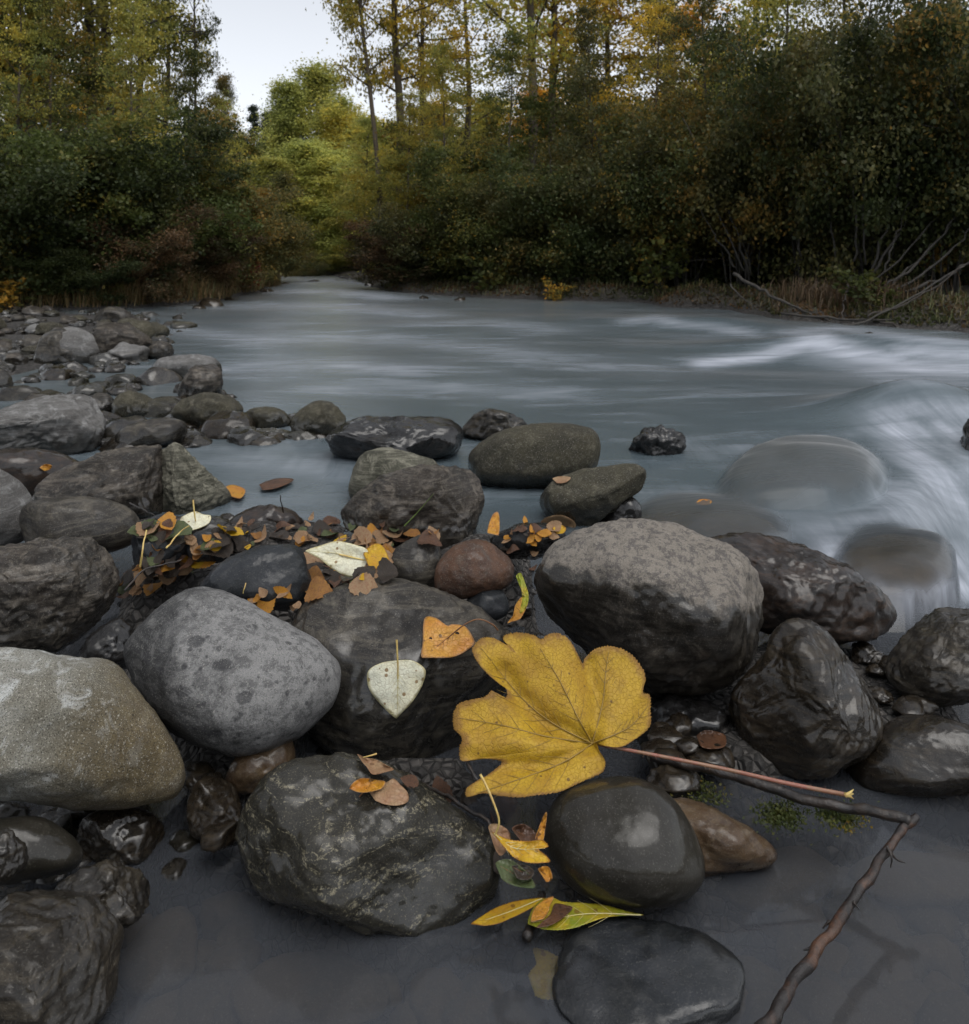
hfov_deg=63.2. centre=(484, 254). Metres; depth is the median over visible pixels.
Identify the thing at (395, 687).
cream leaf
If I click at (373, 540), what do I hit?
fallen leaf
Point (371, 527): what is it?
fallen leaf
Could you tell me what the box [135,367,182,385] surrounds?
stone
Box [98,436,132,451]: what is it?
stone
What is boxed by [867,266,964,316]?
driftwood
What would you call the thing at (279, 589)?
fallen leaf
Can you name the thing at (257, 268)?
shrub
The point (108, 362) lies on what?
cobble
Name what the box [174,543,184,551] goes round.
fallen leaf
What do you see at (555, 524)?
fallen leaf
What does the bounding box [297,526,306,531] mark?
fallen leaf
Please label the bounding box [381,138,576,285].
shrub
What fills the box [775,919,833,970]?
stone
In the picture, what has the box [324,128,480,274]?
shrub
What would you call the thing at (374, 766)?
tan leaf
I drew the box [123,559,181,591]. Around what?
twig
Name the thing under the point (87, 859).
stone
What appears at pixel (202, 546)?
fallen leaf
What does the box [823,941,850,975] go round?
stone
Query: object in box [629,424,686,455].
boulder
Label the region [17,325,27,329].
cobble
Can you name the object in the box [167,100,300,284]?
shrub
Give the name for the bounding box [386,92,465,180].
tree
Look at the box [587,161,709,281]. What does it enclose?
shrub
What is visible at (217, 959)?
stone
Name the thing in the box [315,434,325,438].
stone
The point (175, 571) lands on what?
fallen leaf
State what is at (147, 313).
cobble
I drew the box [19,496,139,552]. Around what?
boulder
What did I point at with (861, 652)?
stone
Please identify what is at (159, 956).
stone
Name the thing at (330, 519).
fallen leaf
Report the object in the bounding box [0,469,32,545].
stone
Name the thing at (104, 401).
stone
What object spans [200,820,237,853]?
stone
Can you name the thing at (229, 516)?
stone
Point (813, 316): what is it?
driftwood
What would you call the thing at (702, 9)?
sapling
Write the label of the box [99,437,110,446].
stone
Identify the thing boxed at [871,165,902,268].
bare stem
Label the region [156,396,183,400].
stone
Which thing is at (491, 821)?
fallen leaf
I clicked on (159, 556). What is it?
fallen leaf
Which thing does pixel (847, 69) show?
shrub
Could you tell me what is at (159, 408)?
stone
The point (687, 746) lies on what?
stone
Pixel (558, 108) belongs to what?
shrub
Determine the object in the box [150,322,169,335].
cobble
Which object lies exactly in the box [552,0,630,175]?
sapling
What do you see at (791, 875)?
boulder
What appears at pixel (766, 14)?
shrub
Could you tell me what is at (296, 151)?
tree
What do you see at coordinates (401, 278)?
shrub
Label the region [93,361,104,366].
cobble
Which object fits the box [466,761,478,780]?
twig
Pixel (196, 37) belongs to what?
tree
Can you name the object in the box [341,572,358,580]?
fallen leaf
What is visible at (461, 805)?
twig
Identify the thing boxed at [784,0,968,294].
shrub
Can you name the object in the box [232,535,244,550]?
fallen leaf
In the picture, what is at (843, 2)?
sapling
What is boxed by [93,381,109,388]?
stone
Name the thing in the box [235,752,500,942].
boulder
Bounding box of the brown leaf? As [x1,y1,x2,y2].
[536,903,572,927]
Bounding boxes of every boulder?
[0,394,106,454]
[0,447,77,495]
[0,536,119,652]
[0,647,185,810]
[0,889,124,1023]
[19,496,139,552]
[32,444,163,519]
[33,327,72,364]
[92,322,152,352]
[111,391,152,416]
[115,417,187,446]
[123,586,340,756]
[148,340,173,358]
[153,354,221,377]
[161,442,231,514]
[171,392,242,427]
[177,364,222,396]
[199,544,311,610]
[229,504,303,524]
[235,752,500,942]
[246,406,290,427]
[256,427,290,434]
[290,400,345,435]
[291,578,509,760]
[325,415,462,459]
[340,464,484,549]
[348,447,436,497]
[462,408,526,440]
[468,423,600,487]
[534,518,763,697]
[539,463,645,525]
[545,776,704,910]
[552,916,744,1023]
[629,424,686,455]
[634,693,730,757]
[641,499,778,536]
[710,532,896,644]
[715,846,836,912]
[723,439,872,530]
[728,618,883,779]
[841,534,951,591]
[846,714,968,798]
[848,850,968,907]
[885,607,968,707]
[960,419,968,450]
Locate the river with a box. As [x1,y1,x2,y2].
[0,272,968,629]
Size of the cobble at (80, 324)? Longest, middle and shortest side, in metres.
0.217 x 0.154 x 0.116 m
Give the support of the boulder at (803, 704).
on the river
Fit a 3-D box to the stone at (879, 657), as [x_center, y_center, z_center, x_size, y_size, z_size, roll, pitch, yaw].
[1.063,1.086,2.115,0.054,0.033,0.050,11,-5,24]
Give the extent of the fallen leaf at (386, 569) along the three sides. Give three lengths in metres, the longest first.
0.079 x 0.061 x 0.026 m
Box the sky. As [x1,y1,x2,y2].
[2,0,968,145]
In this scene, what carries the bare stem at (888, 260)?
on the ground at (502, 952)
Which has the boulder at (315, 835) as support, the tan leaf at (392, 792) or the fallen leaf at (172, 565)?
the tan leaf at (392, 792)
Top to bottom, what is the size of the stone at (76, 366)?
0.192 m
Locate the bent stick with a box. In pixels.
[649,752,919,1023]
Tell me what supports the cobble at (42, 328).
on the ground at (502, 952)
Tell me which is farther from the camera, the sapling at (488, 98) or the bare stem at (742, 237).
the sapling at (488, 98)
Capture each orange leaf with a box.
[349,778,384,796]
[421,616,497,657]
[531,896,553,921]
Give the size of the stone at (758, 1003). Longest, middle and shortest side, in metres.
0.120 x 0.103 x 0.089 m
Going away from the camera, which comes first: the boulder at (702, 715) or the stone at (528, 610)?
the boulder at (702, 715)
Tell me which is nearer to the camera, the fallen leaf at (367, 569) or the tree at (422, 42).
the fallen leaf at (367, 569)
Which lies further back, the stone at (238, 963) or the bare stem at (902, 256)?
the bare stem at (902, 256)
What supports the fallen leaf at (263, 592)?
on the boulder at (268, 568)
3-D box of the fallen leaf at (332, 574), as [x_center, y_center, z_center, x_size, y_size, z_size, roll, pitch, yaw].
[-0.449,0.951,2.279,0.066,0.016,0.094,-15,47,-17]
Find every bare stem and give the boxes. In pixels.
[682,118,744,270]
[698,201,735,267]
[715,152,750,275]
[724,109,751,275]
[793,154,801,256]
[849,121,857,261]
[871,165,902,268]
[872,174,931,273]
[874,174,964,281]
[883,202,909,272]
[886,217,957,286]
[891,198,964,284]
[894,228,968,292]
[905,263,968,293]
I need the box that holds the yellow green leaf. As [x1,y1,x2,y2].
[528,898,642,930]
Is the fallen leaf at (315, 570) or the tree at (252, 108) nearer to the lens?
the fallen leaf at (315, 570)
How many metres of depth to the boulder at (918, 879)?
1.47 m
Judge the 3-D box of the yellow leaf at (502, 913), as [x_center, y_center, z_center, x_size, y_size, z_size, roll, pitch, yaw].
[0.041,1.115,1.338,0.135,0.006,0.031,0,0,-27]
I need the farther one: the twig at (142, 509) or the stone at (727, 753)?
the twig at (142, 509)
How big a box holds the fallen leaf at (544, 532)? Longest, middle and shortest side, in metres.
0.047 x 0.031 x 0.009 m
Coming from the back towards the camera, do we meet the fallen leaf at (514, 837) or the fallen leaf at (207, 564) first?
the fallen leaf at (207, 564)
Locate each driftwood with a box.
[730,284,769,315]
[732,272,829,321]
[780,312,896,320]
[841,284,849,323]
[846,262,968,325]
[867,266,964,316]
[880,321,898,326]
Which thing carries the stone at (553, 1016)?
in the river
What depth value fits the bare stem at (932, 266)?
11.85 m
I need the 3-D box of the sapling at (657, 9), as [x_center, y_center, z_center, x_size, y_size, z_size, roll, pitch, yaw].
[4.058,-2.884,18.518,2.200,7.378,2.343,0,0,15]
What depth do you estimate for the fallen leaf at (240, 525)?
2.74 m
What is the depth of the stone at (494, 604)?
2.00 m
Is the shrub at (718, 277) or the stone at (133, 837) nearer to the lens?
the stone at (133, 837)
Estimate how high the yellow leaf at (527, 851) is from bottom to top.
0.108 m
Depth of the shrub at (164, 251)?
14.15 m
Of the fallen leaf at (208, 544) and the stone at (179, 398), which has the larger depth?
the stone at (179, 398)
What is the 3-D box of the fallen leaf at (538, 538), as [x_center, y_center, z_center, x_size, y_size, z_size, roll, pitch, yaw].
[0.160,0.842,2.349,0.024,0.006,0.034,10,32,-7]
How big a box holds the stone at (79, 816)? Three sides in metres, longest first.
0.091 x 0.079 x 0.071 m
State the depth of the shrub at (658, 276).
15.75 m
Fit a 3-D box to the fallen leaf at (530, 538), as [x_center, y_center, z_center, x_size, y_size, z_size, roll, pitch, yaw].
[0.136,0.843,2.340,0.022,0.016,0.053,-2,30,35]
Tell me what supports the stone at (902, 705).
on the ground at (502, 952)
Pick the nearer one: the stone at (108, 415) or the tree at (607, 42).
the stone at (108, 415)
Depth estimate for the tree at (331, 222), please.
33.50 m
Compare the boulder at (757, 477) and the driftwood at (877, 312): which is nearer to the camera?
the boulder at (757, 477)
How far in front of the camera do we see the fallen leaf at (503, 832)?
1.36 m
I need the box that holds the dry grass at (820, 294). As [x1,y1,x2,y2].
[758,270,961,312]
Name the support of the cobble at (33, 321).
on the ground at (502, 952)
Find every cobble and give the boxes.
[0,318,6,328]
[0,339,12,351]
[0,353,28,364]
[0,364,13,371]
[0,369,13,387]
[1,328,13,333]
[3,317,11,322]
[3,363,15,370]
[8,306,21,311]
[10,314,24,321]
[15,330,25,334]
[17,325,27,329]
[20,305,44,315]
[20,334,41,348]
[20,375,40,382]
[21,345,36,354]
[24,318,39,324]
[24,323,37,334]
[34,321,63,335]
[38,363,58,372]
[41,306,54,310]
[42,310,59,316]
[59,316,79,323]
[59,326,100,363]
[68,320,77,325]
[72,315,87,321]
[73,321,86,326]
[88,352,118,365]
[88,365,104,372]
[92,321,110,331]
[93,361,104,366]
[94,306,135,321]
[103,359,120,367]
[104,362,125,372]
[108,342,149,361]
[119,318,156,337]
[126,360,139,364]
[140,311,158,316]
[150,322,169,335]
[151,335,168,342]
[162,320,177,325]
[170,321,197,328]
[172,315,182,319]
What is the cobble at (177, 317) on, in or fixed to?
on the river
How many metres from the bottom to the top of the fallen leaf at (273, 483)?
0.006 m
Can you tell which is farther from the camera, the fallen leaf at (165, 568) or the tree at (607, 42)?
the tree at (607, 42)
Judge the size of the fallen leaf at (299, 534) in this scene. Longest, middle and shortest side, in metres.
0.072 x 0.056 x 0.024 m
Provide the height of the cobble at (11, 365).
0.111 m
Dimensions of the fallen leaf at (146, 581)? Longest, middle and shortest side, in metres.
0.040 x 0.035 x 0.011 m
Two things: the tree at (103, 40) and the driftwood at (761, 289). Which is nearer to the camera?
the driftwood at (761, 289)
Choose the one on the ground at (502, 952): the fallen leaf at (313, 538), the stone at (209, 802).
the fallen leaf at (313, 538)
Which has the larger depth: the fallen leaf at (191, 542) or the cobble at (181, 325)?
the cobble at (181, 325)
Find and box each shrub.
[0,74,83,281]
[0,83,193,290]
[0,99,266,288]
[0,123,136,295]
[0,248,101,299]
[0,272,30,311]
[9,232,153,300]
[69,195,229,304]
[74,117,278,280]
[108,125,274,214]
[143,186,269,287]
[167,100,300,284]
[199,174,276,261]
[222,165,319,280]
[242,261,261,287]
[254,203,323,277]
[277,237,333,276]
[292,246,360,271]
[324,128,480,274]
[336,200,459,283]
[355,146,501,280]
[368,113,517,276]
[374,262,444,283]
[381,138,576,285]
[447,139,618,284]
[452,237,520,290]
[467,124,653,284]
[484,65,618,273]
[502,91,615,268]
[508,43,725,284]
[538,53,711,274]
[541,276,577,300]
[566,33,780,287]
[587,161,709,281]
[603,15,875,287]
[616,0,750,274]
[629,234,692,293]
[651,176,792,283]
[653,0,866,277]
[676,0,945,288]
[707,0,968,294]
[716,186,879,283]
[769,1,937,275]
[778,175,968,285]
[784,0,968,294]
[826,264,901,307]
[850,1,967,275]
[853,0,968,284]
[867,215,968,288]
[884,0,968,262]
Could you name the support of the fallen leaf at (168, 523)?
on the fallen leaf at (160, 535)
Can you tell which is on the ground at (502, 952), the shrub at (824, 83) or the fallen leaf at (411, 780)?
the shrub at (824, 83)
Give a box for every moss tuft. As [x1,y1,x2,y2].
[670,776,740,809]
[742,795,817,845]
[805,794,879,836]
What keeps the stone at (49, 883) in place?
in the river
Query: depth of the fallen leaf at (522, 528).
2.36 m
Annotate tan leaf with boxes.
[357,753,393,774]
[369,778,408,805]
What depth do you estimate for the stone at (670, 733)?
1.75 m
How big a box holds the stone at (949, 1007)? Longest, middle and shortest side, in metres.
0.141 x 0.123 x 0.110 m
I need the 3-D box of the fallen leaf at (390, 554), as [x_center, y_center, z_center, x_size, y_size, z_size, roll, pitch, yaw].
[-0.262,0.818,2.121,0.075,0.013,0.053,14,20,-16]
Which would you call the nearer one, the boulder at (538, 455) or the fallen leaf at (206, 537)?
the fallen leaf at (206, 537)
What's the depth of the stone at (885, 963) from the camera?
1.32 m
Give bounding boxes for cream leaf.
[180,500,210,529]
[305,541,367,576]
[367,640,425,718]
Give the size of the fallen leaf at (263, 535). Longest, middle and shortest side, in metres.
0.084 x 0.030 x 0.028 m
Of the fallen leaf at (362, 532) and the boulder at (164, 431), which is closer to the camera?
the fallen leaf at (362, 532)
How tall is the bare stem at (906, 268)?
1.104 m
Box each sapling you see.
[0,0,80,145]
[0,0,117,139]
[84,0,179,172]
[147,44,225,193]
[197,89,252,196]
[326,115,394,272]
[374,83,441,259]
[404,36,478,199]
[469,28,556,274]
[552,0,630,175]
[612,0,700,282]
[643,0,751,283]
[724,0,841,285]
[791,0,876,283]
[839,0,968,284]
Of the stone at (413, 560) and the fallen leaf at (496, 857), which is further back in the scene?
the stone at (413, 560)
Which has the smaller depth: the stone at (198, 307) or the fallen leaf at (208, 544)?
the fallen leaf at (208, 544)
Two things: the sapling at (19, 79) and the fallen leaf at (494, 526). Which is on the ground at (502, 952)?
the sapling at (19, 79)
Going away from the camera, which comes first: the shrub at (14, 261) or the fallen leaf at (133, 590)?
the fallen leaf at (133, 590)
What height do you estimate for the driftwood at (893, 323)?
0.183 m
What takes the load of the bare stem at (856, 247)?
on the ground at (502, 952)
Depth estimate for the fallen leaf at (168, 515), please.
2.26 m
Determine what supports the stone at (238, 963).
on the ground at (502, 952)
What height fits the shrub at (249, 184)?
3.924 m
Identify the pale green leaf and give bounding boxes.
[528,947,557,999]
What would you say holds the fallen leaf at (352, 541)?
on the ground at (502, 952)
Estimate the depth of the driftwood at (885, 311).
10.95 m
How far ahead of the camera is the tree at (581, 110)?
41.43 m
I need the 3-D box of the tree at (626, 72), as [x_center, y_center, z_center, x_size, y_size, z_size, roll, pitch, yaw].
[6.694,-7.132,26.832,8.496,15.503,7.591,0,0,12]
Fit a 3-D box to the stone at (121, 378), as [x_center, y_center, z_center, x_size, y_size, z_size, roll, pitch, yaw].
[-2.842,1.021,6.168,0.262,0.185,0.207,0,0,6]
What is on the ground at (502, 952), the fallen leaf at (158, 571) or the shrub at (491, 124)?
the shrub at (491, 124)
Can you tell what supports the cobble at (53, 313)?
on the ground at (502, 952)
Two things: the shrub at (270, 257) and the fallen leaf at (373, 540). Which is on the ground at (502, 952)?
the shrub at (270, 257)
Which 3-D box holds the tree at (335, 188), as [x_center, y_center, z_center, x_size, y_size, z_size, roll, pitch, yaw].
[-5.691,-2.144,37.048,8.096,5.879,7.282,0,0,0]
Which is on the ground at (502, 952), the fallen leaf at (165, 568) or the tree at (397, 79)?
the tree at (397, 79)
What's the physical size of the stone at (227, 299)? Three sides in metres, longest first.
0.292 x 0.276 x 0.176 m
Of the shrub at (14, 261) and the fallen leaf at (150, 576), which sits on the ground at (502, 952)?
the shrub at (14, 261)
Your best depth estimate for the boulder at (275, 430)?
4.30 m
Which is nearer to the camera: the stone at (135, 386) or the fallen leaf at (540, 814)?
the fallen leaf at (540, 814)
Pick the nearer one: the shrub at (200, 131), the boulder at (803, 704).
the boulder at (803, 704)
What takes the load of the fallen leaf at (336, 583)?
on the fallen leaf at (323, 574)
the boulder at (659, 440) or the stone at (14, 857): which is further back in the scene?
the boulder at (659, 440)
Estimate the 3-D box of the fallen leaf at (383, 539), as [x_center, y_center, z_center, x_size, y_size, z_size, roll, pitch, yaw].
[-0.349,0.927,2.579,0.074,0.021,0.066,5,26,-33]
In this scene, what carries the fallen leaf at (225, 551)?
on the stone at (200, 541)
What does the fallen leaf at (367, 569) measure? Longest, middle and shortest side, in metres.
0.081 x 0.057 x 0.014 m
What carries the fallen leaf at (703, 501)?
on the boulder at (714, 518)
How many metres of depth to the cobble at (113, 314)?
10.72 m
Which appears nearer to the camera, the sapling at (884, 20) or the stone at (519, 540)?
the stone at (519, 540)
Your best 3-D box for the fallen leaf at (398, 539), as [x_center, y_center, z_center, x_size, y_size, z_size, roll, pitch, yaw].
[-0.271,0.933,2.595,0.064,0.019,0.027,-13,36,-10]
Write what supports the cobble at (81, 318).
on the ground at (502, 952)
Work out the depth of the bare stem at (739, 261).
14.64 m
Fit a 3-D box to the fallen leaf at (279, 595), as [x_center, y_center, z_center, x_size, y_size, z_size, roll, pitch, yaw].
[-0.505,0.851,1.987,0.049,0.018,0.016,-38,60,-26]
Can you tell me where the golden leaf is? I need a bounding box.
[452,632,853,798]
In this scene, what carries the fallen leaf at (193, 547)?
on the stone at (200, 541)
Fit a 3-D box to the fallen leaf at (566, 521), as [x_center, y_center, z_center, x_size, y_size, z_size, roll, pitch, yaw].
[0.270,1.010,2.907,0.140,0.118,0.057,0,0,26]
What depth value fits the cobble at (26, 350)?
7.49 m
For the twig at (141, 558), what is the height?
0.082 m
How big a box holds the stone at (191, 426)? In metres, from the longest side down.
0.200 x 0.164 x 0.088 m
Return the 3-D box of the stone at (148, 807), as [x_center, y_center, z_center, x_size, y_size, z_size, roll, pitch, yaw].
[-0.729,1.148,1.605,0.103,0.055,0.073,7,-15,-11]
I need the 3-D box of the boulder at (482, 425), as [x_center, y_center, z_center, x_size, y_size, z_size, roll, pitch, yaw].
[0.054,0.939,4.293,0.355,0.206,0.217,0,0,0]
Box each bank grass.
[0,264,285,307]
[380,273,968,325]
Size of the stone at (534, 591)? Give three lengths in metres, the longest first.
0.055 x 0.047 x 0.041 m
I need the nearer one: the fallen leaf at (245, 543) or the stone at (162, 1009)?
the stone at (162, 1009)
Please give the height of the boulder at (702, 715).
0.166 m
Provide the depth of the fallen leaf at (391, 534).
2.60 m
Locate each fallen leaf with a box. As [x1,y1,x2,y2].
[40,464,51,470]
[116,589,130,598]
[117,583,129,594]
[123,568,133,585]
[127,518,160,535]
[129,574,134,586]
[129,585,141,594]
[133,565,146,586]
[135,521,159,535]
[137,525,159,537]
[141,578,150,585]
[142,517,156,528]
[142,549,163,574]
[142,566,155,579]
[143,582,162,595]
[143,583,152,591]
[146,535,157,541]
[146,556,158,565]
[149,551,161,574]
[155,531,165,545]
[156,512,175,529]
[157,519,172,542]
[158,574,174,584]
[160,565,174,571]
[162,563,180,576]
[165,536,185,544]
[165,555,175,567]
[166,520,192,539]
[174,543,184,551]
[178,557,192,574]
[178,557,193,569]
[184,535,196,544]
[190,535,199,554]
[191,561,203,568]
[192,545,201,559]
[194,561,215,567]
[200,536,232,557]
[200,538,213,549]
[202,534,210,541]
[205,541,216,552]
[206,527,230,551]
[210,540,221,550]
[212,526,236,532]
[214,530,225,538]
[217,524,243,535]
[226,485,244,497]
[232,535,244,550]
[232,544,243,553]
[235,517,242,528]
[242,527,251,533]
[243,541,251,548]
[247,519,254,525]
[247,594,259,601]
[248,523,258,529]
[251,531,261,538]
[254,525,266,541]
[257,598,275,612]
[258,587,267,597]
[259,478,293,489]
[273,530,288,539]
[273,586,291,598]
[274,521,290,531]
[276,584,290,597]
[290,523,300,528]
[292,601,301,608]
[295,530,309,543]
[295,536,304,546]
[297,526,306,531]
[304,552,316,563]
[304,575,332,601]
[305,565,327,592]
[307,532,317,541]
[307,563,314,569]
[308,511,313,519]
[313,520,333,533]
[315,562,326,566]
[321,529,338,535]
[322,569,338,587]
[322,572,344,585]
[323,516,340,523]
[328,574,343,586]
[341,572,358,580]
[344,539,355,543]
[348,523,355,530]
[349,572,377,595]
[351,526,371,544]
[352,566,375,579]
[356,534,379,546]
[363,543,389,568]
[365,537,376,544]
[367,523,377,533]
[372,530,388,543]
[377,557,397,582]
[382,529,403,537]
[382,543,393,552]
[385,549,393,562]
[393,536,409,541]
[401,774,418,787]
[402,528,420,536]
[417,529,441,545]
[428,526,439,539]
[432,775,452,802]
[460,786,476,812]
[463,796,477,805]
[473,799,484,815]
[487,512,499,534]
[488,823,510,855]
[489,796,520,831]
[489,811,500,823]
[493,850,499,873]
[495,859,534,887]
[502,529,512,542]
[506,544,518,553]
[508,597,527,622]
[510,833,519,840]
[512,824,537,840]
[512,865,533,879]
[516,573,528,612]
[518,525,526,531]
[527,530,534,542]
[528,523,541,533]
[530,551,537,556]
[532,873,542,883]
[534,533,541,541]
[534,873,548,887]
[535,812,546,839]
[536,529,551,536]
[538,812,544,819]
[538,866,552,881]
[539,863,551,882]
[541,515,575,527]
[546,520,561,531]
[548,531,559,539]
[552,525,565,533]
[553,476,570,482]
[696,499,711,504]
[697,730,725,748]
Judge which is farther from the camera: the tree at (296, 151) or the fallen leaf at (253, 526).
the tree at (296, 151)
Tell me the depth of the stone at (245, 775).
1.62 m
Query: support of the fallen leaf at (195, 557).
on the fallen leaf at (193, 547)
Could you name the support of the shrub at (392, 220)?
on the ground at (502, 952)
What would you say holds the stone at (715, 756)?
in the river
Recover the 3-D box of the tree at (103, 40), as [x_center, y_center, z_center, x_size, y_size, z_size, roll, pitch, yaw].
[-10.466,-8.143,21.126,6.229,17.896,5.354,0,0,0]
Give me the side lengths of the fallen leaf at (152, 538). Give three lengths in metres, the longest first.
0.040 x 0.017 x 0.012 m
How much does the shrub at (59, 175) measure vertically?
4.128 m
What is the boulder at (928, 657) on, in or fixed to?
on the ground at (502, 952)
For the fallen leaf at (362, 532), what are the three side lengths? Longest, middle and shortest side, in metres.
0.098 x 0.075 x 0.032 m
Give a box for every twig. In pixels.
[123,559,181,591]
[130,502,154,515]
[139,530,146,566]
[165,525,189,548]
[423,782,490,825]
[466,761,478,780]
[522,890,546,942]
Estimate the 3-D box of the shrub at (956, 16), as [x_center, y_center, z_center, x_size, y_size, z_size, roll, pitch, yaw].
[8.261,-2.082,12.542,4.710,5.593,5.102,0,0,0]
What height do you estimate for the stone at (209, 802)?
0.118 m
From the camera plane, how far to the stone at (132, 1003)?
1.27 m
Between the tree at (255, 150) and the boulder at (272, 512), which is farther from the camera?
the tree at (255, 150)
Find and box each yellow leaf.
[471,898,543,925]
[479,774,549,863]
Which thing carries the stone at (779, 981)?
on the stone
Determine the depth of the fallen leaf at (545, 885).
1.80 m
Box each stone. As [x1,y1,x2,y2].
[0,385,41,400]
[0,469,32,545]
[0,801,29,817]
[0,815,83,885]
[0,827,28,882]
[22,880,34,890]
[24,389,63,400]
[33,872,70,890]
[38,365,75,380]
[38,807,60,819]
[51,813,78,837]
[56,807,96,826]
[56,859,149,927]
[62,361,87,371]
[66,382,107,395]
[67,377,88,385]
[71,371,95,378]
[71,838,94,874]
[76,807,164,868]
[79,618,133,669]
[90,392,113,411]
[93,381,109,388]
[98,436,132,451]
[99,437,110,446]
[101,411,120,420]
[103,415,146,437]
[104,373,136,385]
[106,383,126,390]
[107,386,134,395]
[118,906,197,997]
[122,914,153,949]
[122,970,194,1023]
[124,382,142,390]
[129,986,181,1023]
[131,514,187,573]
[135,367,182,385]
[139,804,153,813]
[143,396,178,417]
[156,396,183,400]
[159,857,189,890]
[166,829,200,857]
[173,383,179,392]
[179,435,212,447]
[181,428,206,441]
[184,761,214,790]
[185,776,242,847]
[186,423,196,428]
[186,530,235,562]
[192,305,205,308]
[197,410,255,439]
[197,516,229,530]
[197,772,223,780]
[199,297,223,306]
[199,890,257,940]
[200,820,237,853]
[204,938,262,973]
[215,938,252,970]
[216,912,255,946]
[220,513,233,519]
[224,297,234,300]
[225,742,295,795]
[226,428,268,445]
[228,426,255,433]
[230,949,390,1023]
[240,892,265,938]
[250,433,285,445]
[259,288,273,291]
[283,432,301,440]
[288,429,317,439]
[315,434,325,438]
[391,535,440,586]
[409,967,462,1023]
[434,539,514,598]
[454,297,465,300]
[466,590,508,620]
[488,989,551,1023]
[490,522,565,559]
[513,601,532,618]
[531,587,536,594]
[532,632,545,638]
[545,1008,563,1023]
[601,497,641,521]
[640,737,677,767]
[646,764,700,797]
[647,725,681,742]
[649,747,686,768]
[651,721,668,726]
[665,712,692,736]
[673,797,777,877]
[674,736,703,756]
[686,748,730,774]
[714,743,734,768]
[729,988,747,1023]
[741,989,792,1023]
[769,967,785,990]
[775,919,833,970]
[779,961,796,976]
[784,956,801,966]
[822,892,897,946]
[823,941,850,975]
[842,937,917,988]
[851,642,875,664]
[865,664,884,677]
[866,650,882,665]
[868,686,893,703]
[875,654,883,660]
[877,655,887,677]
[886,928,927,981]
[892,696,924,716]
[905,695,938,714]
[912,933,965,984]
[915,990,968,1023]
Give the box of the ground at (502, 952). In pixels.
[0,264,968,1023]
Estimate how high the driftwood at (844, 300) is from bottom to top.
0.640 m
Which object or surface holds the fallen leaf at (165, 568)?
on the stone at (137, 543)
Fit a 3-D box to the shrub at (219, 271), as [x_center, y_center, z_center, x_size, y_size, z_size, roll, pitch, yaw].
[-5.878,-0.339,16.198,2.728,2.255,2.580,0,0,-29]
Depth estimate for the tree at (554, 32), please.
24.72 m
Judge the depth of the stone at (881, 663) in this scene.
2.06 m
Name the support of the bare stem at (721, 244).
on the ground at (502, 952)
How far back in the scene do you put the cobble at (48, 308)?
12.89 m
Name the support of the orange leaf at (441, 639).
on the boulder at (356, 636)
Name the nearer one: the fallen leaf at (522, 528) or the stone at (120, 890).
the stone at (120, 890)
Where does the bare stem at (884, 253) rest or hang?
on the ground at (502, 952)
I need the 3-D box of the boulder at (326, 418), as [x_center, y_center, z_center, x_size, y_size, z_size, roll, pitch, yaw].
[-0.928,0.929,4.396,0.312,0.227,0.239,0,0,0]
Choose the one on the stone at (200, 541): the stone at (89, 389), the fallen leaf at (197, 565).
the fallen leaf at (197, 565)
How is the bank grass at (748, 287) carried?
on the ground at (502, 952)
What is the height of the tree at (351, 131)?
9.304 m
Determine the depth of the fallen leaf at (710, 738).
1.74 m
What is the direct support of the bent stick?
on the stone at (676, 782)
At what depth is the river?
5.84 m
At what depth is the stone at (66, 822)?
1.55 m
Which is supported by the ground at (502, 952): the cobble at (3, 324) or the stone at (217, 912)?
the cobble at (3, 324)
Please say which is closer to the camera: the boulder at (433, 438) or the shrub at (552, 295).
the boulder at (433, 438)
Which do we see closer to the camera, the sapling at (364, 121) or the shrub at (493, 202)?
the shrub at (493, 202)
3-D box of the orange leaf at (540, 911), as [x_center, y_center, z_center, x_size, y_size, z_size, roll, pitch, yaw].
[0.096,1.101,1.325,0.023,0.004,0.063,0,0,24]
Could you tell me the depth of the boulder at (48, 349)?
7.16 m
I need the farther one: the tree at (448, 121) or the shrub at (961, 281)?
the tree at (448, 121)
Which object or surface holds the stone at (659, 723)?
on the stone at (670, 733)
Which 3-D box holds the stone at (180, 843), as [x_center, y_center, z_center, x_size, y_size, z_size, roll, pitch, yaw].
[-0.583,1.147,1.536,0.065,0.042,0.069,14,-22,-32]
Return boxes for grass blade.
[404,496,431,525]
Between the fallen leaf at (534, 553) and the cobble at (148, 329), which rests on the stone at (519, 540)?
the fallen leaf at (534, 553)
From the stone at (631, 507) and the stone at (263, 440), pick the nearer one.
the stone at (631, 507)
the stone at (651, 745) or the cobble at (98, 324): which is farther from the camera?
the cobble at (98, 324)
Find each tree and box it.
[0,0,103,92]
[0,0,165,133]
[0,53,80,141]
[4,0,204,135]
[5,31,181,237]
[37,62,153,141]
[52,0,209,136]
[71,0,215,137]
[115,0,217,138]
[115,85,182,149]
[159,0,227,151]
[206,71,243,183]
[230,129,274,185]
[244,153,327,264]
[245,104,260,162]
[247,74,324,163]
[250,42,357,154]
[252,128,341,267]
[254,111,271,154]
[275,145,359,266]
[293,89,368,220]
[299,148,392,267]
[305,0,420,252]
[318,145,415,264]
[325,0,473,207]
[328,107,406,262]
[372,0,494,150]
[380,116,416,168]
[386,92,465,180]
[401,0,537,166]
[440,0,608,242]
[448,86,526,156]
[460,0,631,273]
[482,81,569,162]
[508,0,705,121]
[541,82,634,160]
[572,0,774,125]
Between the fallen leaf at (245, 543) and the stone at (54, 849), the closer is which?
the stone at (54, 849)
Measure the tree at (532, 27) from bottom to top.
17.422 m
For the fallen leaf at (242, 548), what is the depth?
2.30 m

